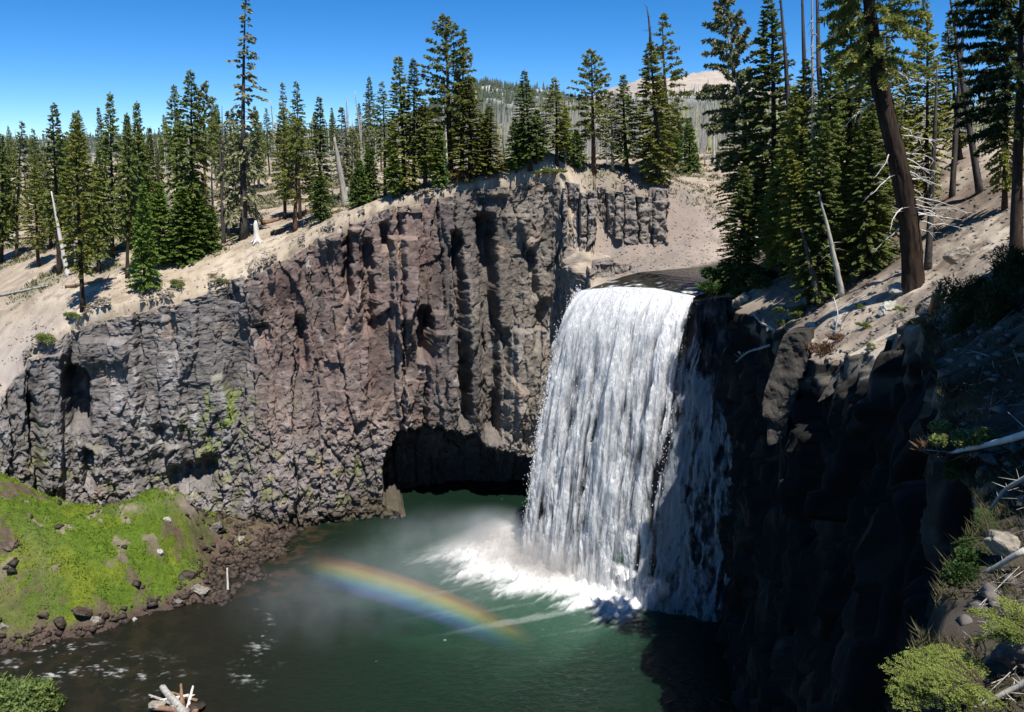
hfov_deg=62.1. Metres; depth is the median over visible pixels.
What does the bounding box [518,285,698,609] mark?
waterfall
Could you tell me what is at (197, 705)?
boulder
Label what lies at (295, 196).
conifer tree
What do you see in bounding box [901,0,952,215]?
conifer tree
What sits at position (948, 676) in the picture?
shrub
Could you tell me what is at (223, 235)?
dead tree
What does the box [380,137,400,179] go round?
conifer tree
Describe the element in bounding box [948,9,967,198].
dead tree
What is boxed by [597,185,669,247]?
rock outcrop
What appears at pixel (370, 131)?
conifer tree
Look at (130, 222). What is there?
conifer tree
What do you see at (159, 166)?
conifer tree
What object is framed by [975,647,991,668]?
dead branch
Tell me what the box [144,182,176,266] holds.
conifer tree
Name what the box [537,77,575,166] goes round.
conifer tree
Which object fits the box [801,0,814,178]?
dead tree
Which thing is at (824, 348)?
dry bush
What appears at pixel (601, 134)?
dead tree
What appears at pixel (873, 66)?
pine tree
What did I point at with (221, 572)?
boulder
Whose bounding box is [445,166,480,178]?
brush pile
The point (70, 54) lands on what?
sky
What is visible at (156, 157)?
dead tree
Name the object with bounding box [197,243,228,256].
fallen log
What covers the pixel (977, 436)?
shrub
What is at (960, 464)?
shrub
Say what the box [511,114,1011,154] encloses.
hillside
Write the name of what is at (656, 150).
conifer tree
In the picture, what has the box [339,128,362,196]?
conifer tree
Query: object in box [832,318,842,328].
boulder
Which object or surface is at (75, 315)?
shrub
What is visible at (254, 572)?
rubble
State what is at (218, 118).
conifer tree
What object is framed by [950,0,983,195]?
dead tree
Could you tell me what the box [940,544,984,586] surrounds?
shrub
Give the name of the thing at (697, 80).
mountain
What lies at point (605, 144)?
conifer tree
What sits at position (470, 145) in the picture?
conifer tree
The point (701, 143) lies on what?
dead tree
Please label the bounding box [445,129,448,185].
dead tree
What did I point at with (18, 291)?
fallen log
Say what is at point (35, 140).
conifer tree
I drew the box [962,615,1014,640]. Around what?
dead branch
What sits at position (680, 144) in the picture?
conifer tree
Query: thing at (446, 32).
conifer tree
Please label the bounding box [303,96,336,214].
conifer tree
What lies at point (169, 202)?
dead tree
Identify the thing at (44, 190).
conifer tree
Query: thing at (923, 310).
boulder
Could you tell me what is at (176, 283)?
shrub
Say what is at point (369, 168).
conifer tree
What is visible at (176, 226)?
conifer tree
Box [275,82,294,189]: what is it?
conifer tree
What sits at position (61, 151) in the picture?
conifer tree
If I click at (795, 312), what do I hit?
shrub
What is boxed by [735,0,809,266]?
conifer tree
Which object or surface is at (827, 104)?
conifer tree
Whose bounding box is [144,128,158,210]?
conifer tree
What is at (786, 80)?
dead tree
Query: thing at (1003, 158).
conifer tree
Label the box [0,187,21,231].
conifer tree
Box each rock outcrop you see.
[562,182,598,250]
[586,257,640,278]
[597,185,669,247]
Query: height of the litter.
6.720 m
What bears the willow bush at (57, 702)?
in the water
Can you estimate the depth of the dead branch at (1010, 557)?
12.17 m
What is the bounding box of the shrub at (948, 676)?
[876,643,1006,711]
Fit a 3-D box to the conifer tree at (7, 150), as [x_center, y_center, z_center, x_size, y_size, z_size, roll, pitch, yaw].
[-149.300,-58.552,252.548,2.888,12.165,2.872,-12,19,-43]
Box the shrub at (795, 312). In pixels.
[771,304,807,317]
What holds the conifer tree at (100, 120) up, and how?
on the ground at (54, 319)
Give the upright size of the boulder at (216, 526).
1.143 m
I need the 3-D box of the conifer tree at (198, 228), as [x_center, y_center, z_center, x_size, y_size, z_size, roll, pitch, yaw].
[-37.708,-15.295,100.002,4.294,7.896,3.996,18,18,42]
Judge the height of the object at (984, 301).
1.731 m
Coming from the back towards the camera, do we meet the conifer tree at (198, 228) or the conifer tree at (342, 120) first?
the conifer tree at (342, 120)
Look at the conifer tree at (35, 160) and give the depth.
159.84 m
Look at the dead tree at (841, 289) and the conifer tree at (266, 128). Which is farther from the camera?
the conifer tree at (266, 128)
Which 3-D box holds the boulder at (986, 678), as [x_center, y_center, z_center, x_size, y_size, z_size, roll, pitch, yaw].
[5.712,3.999,10.225,0.444,0.378,0.468,-5,15,-20]
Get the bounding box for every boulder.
[0,538,18,551]
[0,622,10,631]
[53,616,66,629]
[71,606,92,616]
[90,616,100,624]
[146,598,156,603]
[148,700,165,709]
[163,517,170,522]
[173,598,183,603]
[178,570,197,581]
[185,701,205,711]
[186,496,194,503]
[191,583,210,596]
[209,521,221,531]
[216,569,225,576]
[237,536,244,541]
[734,292,749,304]
[804,322,815,326]
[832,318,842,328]
[866,316,874,321]
[878,301,896,316]
[888,282,903,294]
[915,303,929,316]
[942,245,970,264]
[979,671,989,686]
[982,529,1020,556]
[991,629,1023,669]
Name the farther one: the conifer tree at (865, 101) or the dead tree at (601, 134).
the dead tree at (601, 134)
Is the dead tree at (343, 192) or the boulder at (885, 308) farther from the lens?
the dead tree at (343, 192)
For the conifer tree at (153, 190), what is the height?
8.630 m
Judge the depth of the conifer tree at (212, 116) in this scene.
208.78 m
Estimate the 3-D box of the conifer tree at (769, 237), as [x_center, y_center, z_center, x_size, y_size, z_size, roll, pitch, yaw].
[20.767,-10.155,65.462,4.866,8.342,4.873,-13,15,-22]
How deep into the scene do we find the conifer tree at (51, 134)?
101.08 m
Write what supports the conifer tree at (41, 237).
on the ground at (54, 319)
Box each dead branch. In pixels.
[733,344,770,361]
[752,311,775,330]
[833,297,837,334]
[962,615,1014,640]
[973,678,1023,706]
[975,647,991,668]
[983,547,1023,572]
[987,469,1023,514]
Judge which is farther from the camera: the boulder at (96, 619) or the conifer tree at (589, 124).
the conifer tree at (589, 124)
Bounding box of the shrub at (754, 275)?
[739,264,777,289]
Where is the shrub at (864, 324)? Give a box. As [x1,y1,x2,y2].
[855,321,871,327]
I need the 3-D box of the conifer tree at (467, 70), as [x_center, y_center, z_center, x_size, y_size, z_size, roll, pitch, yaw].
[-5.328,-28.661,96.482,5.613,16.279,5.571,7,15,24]
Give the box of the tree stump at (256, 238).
[249,220,261,244]
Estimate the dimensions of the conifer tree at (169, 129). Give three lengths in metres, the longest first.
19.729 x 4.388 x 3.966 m
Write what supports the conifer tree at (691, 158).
on the ground at (54, 319)
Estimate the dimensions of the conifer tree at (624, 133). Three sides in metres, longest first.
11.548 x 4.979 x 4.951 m
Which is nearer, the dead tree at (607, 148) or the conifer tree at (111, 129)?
the conifer tree at (111, 129)
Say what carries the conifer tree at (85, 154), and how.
on the ground at (54, 319)
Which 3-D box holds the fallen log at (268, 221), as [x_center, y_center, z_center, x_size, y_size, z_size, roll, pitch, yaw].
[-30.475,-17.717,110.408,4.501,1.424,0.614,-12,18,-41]
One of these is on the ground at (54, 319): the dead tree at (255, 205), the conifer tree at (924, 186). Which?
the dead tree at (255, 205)
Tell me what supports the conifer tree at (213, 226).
on the ground at (54, 319)
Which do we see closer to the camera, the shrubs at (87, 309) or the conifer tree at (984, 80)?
the conifer tree at (984, 80)
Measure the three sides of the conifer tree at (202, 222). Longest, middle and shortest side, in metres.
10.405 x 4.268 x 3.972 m
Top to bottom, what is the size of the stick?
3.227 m
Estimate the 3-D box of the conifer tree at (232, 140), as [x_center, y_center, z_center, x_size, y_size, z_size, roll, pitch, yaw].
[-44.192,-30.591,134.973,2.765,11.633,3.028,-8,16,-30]
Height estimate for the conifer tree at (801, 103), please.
15.984 m
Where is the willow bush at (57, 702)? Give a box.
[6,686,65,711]
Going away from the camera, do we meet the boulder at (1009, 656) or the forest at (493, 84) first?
the boulder at (1009, 656)
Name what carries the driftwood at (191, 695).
on the driftwood at (174, 700)
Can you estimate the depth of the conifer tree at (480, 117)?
96.40 m
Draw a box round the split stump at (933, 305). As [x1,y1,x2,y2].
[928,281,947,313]
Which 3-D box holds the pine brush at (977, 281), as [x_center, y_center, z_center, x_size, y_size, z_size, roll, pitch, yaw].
[14.877,-2.028,26.465,1.095,1.134,1.745,-9,16,-32]
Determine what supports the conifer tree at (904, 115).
on the hillside at (843, 505)
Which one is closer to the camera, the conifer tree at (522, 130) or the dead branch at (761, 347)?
the dead branch at (761, 347)
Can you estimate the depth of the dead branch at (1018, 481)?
14.39 m
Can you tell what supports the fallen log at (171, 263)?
on the ground at (54, 319)
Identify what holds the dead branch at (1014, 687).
on the hillside at (843, 505)
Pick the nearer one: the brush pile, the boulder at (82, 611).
the boulder at (82, 611)
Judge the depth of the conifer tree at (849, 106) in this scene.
59.27 m
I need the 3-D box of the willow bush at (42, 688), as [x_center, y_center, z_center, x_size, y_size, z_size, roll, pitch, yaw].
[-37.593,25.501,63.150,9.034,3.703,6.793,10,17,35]
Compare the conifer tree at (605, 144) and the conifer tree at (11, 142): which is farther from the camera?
the conifer tree at (11, 142)
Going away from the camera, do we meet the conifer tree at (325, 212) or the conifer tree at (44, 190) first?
the conifer tree at (325, 212)
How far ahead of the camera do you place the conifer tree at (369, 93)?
138.13 m
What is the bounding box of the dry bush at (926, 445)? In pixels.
[910,432,981,461]
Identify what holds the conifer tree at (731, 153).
on the hillside at (843, 505)
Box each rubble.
[0,488,303,655]
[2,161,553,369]
[596,164,801,280]
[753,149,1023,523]
[932,253,1023,699]
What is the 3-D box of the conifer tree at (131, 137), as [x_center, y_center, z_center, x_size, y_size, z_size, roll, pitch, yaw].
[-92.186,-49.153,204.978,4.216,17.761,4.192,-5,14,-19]
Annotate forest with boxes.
[0,126,356,151]
[124,76,918,158]
[326,77,990,158]
[334,90,1001,158]
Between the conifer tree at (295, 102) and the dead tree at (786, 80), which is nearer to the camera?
the dead tree at (786, 80)
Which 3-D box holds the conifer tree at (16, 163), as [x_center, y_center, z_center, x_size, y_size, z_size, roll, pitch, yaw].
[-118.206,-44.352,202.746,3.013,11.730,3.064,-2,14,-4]
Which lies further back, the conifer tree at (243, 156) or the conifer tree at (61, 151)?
the conifer tree at (61, 151)
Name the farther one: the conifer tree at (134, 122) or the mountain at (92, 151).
the mountain at (92, 151)
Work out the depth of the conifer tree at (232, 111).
150.43 m
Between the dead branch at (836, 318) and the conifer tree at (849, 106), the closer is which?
the dead branch at (836, 318)
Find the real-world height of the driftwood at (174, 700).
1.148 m
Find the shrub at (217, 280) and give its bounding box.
[210,278,230,282]
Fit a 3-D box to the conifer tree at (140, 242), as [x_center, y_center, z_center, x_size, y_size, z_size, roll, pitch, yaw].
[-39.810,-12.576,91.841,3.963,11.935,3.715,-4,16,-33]
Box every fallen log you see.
[0,283,47,296]
[65,274,116,287]
[167,260,189,265]
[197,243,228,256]
[261,213,292,224]
[270,226,291,234]
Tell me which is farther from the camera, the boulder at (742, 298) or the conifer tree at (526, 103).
the conifer tree at (526, 103)
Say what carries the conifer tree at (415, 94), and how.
on the ground at (54, 319)
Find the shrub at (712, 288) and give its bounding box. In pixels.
[695,280,750,297]
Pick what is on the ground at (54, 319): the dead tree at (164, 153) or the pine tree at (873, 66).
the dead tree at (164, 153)
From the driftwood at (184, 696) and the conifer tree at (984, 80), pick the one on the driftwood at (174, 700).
the driftwood at (184, 696)
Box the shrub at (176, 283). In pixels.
[169,278,188,286]
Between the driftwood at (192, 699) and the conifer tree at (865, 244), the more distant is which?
the driftwood at (192, 699)
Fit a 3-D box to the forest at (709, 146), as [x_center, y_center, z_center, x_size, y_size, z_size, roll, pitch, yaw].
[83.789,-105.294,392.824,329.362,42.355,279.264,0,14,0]
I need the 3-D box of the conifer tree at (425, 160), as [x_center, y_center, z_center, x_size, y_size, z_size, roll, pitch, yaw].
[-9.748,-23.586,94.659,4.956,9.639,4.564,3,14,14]
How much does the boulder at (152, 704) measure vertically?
1.158 m
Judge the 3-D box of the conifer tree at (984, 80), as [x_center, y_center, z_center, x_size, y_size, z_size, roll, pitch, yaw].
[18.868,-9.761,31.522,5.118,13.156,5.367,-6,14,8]
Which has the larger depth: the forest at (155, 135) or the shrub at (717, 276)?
the forest at (155, 135)
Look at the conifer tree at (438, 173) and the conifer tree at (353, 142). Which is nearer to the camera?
the conifer tree at (438, 173)
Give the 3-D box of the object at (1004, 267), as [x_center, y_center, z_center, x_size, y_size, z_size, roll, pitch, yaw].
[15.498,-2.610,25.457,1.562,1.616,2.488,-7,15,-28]
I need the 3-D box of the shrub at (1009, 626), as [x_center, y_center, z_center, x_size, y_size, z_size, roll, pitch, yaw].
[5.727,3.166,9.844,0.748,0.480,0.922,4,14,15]
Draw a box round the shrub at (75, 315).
[63,312,83,318]
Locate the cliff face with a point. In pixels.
(374, 363)
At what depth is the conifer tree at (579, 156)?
99.11 m
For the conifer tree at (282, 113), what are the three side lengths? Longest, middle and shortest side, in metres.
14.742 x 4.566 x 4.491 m
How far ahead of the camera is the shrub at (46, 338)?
88.47 m
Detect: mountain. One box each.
[0,133,343,159]
[89,85,922,161]
[594,71,770,100]
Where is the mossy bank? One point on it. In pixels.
(191, 526)
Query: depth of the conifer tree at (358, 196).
96.53 m
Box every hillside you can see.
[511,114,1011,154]
[707,125,1023,711]
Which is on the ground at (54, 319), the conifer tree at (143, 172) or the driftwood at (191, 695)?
the conifer tree at (143, 172)
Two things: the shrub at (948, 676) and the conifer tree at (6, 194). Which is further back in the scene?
the conifer tree at (6, 194)
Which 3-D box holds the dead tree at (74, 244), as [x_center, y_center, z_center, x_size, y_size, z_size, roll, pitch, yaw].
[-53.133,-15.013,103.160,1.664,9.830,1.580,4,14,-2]
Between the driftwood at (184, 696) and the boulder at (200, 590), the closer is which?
the driftwood at (184, 696)
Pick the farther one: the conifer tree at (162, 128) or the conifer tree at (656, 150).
the conifer tree at (162, 128)
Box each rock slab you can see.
[762,327,815,445]
[818,351,850,401]
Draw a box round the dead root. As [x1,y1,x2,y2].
[923,412,1023,456]
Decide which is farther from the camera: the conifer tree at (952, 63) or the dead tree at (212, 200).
the dead tree at (212, 200)
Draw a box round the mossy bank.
[0,474,298,649]
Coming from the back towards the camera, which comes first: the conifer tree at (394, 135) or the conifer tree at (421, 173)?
the conifer tree at (421, 173)
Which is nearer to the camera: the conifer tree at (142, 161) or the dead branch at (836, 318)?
the dead branch at (836, 318)
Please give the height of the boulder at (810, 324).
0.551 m
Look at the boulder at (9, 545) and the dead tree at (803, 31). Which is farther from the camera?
the boulder at (9, 545)
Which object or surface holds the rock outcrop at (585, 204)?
on the ground at (54, 319)
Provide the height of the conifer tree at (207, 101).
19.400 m
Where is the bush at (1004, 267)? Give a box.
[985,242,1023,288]
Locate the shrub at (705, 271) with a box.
[699,260,747,278]
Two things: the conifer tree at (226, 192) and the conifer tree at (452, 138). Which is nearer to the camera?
the conifer tree at (226, 192)
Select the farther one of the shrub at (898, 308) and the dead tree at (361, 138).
the dead tree at (361, 138)
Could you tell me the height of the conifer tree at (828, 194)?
12.270 m
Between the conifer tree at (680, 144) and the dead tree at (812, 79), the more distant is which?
the conifer tree at (680, 144)
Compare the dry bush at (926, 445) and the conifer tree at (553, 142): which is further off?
the conifer tree at (553, 142)
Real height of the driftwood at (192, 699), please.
0.473 m
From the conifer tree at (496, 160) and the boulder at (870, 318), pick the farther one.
the conifer tree at (496, 160)
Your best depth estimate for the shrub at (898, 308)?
45.74 m
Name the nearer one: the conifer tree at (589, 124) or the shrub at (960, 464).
the shrub at (960, 464)
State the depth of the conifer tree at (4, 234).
115.50 m
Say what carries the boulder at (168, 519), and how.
on the mossy bank
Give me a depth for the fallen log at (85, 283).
97.40 m
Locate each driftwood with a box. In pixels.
[148,694,170,704]
[152,705,198,711]
[159,684,188,711]
[160,694,188,700]
[171,691,197,701]
[179,683,185,705]
[186,685,194,707]
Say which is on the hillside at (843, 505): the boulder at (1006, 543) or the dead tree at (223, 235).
the boulder at (1006, 543)
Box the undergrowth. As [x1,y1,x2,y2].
[875,255,1023,711]
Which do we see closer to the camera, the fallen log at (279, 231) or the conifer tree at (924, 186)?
the conifer tree at (924, 186)
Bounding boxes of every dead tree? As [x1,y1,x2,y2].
[51,191,70,277]
[65,194,77,263]
[154,129,159,182]
[163,129,166,172]
[165,138,170,211]
[210,161,214,220]
[217,128,225,243]
[220,117,224,199]
[253,159,259,222]
[270,100,282,203]
[327,130,332,176]
[333,137,349,206]
[344,97,349,191]
[347,104,350,173]
[353,94,364,169]
[359,118,362,179]
[374,138,379,191]
[379,124,381,170]
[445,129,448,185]
[600,89,602,157]
[606,114,610,164]
[699,76,708,153]
[712,101,715,164]
[773,0,796,137]
[799,228,830,308]
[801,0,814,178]
[803,0,822,225]
[806,0,832,232]
[815,192,845,297]
[922,63,943,270]
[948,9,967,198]
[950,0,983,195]
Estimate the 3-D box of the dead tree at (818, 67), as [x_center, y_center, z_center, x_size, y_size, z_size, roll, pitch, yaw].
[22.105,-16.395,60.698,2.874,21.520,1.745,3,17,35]
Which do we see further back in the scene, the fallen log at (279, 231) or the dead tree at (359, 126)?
the dead tree at (359, 126)
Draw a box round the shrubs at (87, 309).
[18,167,559,361]
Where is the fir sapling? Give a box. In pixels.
[951,507,999,561]
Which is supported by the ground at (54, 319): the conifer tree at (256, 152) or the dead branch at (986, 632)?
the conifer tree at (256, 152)
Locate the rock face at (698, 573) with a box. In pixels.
[668,297,735,610]
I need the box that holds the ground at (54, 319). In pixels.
[0,135,964,406]
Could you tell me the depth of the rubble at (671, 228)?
96.81 m
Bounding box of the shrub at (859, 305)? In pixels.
[855,303,866,308]
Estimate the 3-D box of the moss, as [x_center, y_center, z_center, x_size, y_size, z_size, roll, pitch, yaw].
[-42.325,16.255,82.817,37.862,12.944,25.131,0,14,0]
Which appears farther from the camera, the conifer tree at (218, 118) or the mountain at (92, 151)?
the mountain at (92, 151)
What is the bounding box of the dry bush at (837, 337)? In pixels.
[825,332,847,341]
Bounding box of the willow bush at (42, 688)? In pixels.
[0,671,59,711]
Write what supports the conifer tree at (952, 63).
on the hillside at (843, 505)
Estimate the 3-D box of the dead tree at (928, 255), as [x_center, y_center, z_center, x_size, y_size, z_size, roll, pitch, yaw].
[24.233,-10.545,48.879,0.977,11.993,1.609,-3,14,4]
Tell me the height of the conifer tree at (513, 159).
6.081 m
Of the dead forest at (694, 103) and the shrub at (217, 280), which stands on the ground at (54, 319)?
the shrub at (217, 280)
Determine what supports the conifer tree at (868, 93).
on the hillside at (843, 505)
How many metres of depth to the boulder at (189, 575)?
81.26 m
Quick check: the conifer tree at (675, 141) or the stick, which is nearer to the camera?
the stick
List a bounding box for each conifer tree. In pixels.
[0,133,22,261]
[0,166,19,241]
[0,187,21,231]
[3,121,34,258]
[4,125,17,170]
[5,138,13,171]
[10,146,23,184]
[15,165,55,267]
[23,139,35,193]
[27,129,46,190]
[31,154,47,216]
[34,185,59,248]
[35,102,76,274]
[39,152,51,196]
[51,137,69,227]
[52,115,105,311]
[53,111,87,252]
[72,119,92,198]
[76,202,96,252]
[77,110,90,162]
[79,164,108,231]
[82,148,115,272]
[91,92,126,256]
[94,108,109,178]
[110,112,143,278]
[122,116,132,179]
[122,184,136,248]
[124,101,156,263]
[125,183,162,293]
[126,140,154,199]
[131,105,144,150]
[141,161,152,256]
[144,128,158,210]
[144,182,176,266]
[149,135,164,179]
[149,181,170,246]
[154,140,167,208]
[157,84,188,241]
[157,186,204,266]
[158,128,164,166]
[160,115,172,170]
[167,69,216,208]
[173,211,195,257]
[177,197,208,255]
[179,172,212,256]
[193,80,219,205]
[200,181,216,225]
[202,130,210,166]
[203,205,223,253]
[206,105,218,178]
[211,104,228,184]
[211,106,225,154]
[213,111,239,235]
[219,0,269,240]
[224,127,239,196]
[225,109,239,171]
[236,129,248,186]
[247,105,268,186]
[250,111,266,188]
[261,108,276,176]
[266,103,300,218]
[270,115,316,231]
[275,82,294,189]
[283,81,312,219]
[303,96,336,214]
[307,171,333,222]
[327,112,336,156]
[329,107,354,199]
[329,108,340,159]
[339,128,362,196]
[344,159,371,207]
[354,103,364,151]
[358,103,379,182]
[360,76,380,160]
[360,147,382,201]
[368,81,396,196]
[378,56,422,193]
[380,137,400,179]
[380,149,405,198]
[398,58,428,190]
[405,99,447,187]
[416,13,478,169]
[416,130,435,176]
[429,127,450,188]
[439,123,458,164]
[443,29,488,169]
[446,77,495,178]
[471,106,510,175]
[472,113,492,171]
[503,118,528,172]
[509,70,546,170]
[512,123,528,165]
[516,109,526,163]
[526,111,550,163]
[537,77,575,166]
[554,105,573,162]
[565,48,615,175]
[566,129,588,168]
[568,132,588,158]
[596,91,623,170]
[606,74,646,172]
[628,3,681,185]
[638,13,694,165]
[664,122,681,161]
[666,116,685,160]
[677,117,702,172]
[693,0,781,257]
[711,68,770,263]
[712,165,763,289]
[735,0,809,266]
[750,170,801,278]
[762,86,815,269]
[765,59,819,279]
[772,149,833,305]
[788,121,852,306]
[803,21,854,280]
[812,15,888,255]
[825,63,872,223]
[834,110,900,279]
[845,31,920,257]
[846,50,891,212]
[888,72,923,191]
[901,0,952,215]
[929,21,980,160]
[945,0,1023,250]
[974,0,1023,211]
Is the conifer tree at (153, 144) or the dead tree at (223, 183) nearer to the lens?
the dead tree at (223, 183)
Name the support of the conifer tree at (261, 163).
on the ground at (54, 319)
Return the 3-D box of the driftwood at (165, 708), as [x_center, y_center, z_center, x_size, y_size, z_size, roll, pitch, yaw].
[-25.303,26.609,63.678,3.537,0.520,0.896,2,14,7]
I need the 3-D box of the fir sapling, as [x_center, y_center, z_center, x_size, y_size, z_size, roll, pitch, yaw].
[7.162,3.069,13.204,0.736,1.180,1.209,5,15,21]
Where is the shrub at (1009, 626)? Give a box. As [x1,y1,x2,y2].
[967,596,1023,646]
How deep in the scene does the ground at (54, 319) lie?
96.88 m
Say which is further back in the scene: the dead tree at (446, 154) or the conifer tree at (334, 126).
the conifer tree at (334, 126)
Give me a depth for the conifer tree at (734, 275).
70.24 m
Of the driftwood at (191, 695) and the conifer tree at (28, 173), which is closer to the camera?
the driftwood at (191, 695)
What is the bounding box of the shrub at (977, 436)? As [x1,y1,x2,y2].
[927,419,1011,449]
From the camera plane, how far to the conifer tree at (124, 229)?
93.71 m
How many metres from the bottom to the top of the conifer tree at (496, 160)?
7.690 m
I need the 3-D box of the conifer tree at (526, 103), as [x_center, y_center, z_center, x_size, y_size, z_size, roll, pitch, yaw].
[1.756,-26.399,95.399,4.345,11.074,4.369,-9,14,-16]
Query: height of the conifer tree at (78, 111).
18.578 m
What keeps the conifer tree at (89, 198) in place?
on the ground at (54, 319)
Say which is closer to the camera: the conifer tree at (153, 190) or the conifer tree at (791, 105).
the conifer tree at (791, 105)
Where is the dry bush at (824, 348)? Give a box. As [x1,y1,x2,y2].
[802,339,840,355]
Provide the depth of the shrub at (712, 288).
70.10 m
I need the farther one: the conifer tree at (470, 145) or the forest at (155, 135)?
the forest at (155, 135)
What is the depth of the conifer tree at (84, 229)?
107.72 m
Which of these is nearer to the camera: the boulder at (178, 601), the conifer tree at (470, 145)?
the boulder at (178, 601)
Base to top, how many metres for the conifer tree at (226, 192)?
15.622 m
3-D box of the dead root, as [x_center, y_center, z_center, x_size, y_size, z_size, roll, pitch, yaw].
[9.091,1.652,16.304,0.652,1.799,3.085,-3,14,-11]
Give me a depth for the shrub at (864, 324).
48.36 m
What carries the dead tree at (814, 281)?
on the hillside at (843, 505)
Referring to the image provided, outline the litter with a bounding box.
[936,275,1023,699]
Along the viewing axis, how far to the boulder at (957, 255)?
43.10 m
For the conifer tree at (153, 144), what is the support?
on the ground at (54, 319)
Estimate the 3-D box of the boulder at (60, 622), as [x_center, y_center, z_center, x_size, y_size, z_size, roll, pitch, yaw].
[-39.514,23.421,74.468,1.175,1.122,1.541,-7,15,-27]
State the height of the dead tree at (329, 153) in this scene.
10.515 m
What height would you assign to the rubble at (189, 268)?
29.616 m
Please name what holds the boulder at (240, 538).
on the mossy bank
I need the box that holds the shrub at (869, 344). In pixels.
[866,342,875,349]
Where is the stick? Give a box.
[226,568,228,589]
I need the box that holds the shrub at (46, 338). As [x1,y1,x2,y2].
[35,333,57,343]
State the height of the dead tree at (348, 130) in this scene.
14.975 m
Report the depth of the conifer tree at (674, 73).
128.86 m
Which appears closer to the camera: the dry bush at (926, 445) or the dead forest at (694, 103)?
the dry bush at (926, 445)
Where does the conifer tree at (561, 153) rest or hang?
on the ground at (54, 319)
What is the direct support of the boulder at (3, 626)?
on the mossy bank
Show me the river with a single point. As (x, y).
(684, 280)
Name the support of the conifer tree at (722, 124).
on the hillside at (843, 505)
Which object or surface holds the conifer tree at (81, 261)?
on the ground at (54, 319)
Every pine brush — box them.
[944,306,977,335]
[961,273,1015,298]
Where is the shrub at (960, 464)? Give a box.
[940,457,974,481]
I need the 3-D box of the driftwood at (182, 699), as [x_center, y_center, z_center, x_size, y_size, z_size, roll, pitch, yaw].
[-25.063,26.079,64.657,0.477,1.080,2.665,-5,15,-21]
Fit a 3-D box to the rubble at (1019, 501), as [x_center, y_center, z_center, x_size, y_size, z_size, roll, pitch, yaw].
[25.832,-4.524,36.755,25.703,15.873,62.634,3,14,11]
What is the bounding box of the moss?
[0,473,283,647]
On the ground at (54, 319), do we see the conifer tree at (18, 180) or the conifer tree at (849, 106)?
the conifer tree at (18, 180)
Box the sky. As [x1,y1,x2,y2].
[0,0,1018,139]
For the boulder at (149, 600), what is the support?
on the mossy bank
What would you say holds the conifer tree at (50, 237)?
on the ground at (54, 319)
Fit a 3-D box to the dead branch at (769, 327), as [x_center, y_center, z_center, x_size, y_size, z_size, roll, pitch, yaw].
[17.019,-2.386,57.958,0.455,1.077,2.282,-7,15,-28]
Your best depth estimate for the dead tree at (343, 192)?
108.48 m
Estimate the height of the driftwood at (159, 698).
0.328 m
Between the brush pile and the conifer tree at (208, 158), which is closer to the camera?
the brush pile
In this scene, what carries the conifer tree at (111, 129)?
on the ground at (54, 319)
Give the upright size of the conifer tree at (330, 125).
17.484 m
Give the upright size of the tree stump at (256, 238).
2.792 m
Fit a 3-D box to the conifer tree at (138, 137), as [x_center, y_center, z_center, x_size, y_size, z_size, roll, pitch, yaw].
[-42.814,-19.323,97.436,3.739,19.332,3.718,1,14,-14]
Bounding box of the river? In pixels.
[588,266,727,295]
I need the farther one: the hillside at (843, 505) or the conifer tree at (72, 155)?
the conifer tree at (72, 155)
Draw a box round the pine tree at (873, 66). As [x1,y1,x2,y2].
[815,0,969,294]
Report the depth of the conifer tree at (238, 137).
151.17 m
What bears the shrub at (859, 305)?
on the hillside at (843, 505)
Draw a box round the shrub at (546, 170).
[534,167,567,173]
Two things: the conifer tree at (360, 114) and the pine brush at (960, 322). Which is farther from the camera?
the conifer tree at (360, 114)
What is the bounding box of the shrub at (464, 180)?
[454,178,472,181]
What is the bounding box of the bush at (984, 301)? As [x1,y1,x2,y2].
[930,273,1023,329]
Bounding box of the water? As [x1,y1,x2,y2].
[0,479,736,711]
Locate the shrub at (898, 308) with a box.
[892,306,908,310]
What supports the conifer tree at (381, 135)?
on the ground at (54, 319)
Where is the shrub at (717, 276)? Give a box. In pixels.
[708,271,749,283]
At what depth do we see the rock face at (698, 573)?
77.44 m
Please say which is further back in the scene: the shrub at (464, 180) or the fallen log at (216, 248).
the fallen log at (216, 248)
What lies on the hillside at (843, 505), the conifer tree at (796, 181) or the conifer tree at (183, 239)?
the conifer tree at (796, 181)
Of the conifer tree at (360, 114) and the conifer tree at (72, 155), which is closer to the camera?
the conifer tree at (72, 155)
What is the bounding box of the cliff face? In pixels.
[0,181,730,571]
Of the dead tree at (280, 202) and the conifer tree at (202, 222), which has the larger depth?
the dead tree at (280, 202)
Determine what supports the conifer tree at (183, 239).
on the ground at (54, 319)
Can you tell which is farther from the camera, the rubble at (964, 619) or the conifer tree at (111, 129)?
the conifer tree at (111, 129)
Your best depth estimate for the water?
74.09 m
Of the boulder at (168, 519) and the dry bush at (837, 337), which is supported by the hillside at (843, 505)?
the dry bush at (837, 337)
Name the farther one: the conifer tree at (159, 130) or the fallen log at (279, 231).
the conifer tree at (159, 130)
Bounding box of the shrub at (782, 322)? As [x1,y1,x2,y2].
[773,318,789,325]
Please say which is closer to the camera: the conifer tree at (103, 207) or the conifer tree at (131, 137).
the conifer tree at (103, 207)
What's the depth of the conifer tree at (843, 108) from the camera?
63.31 m

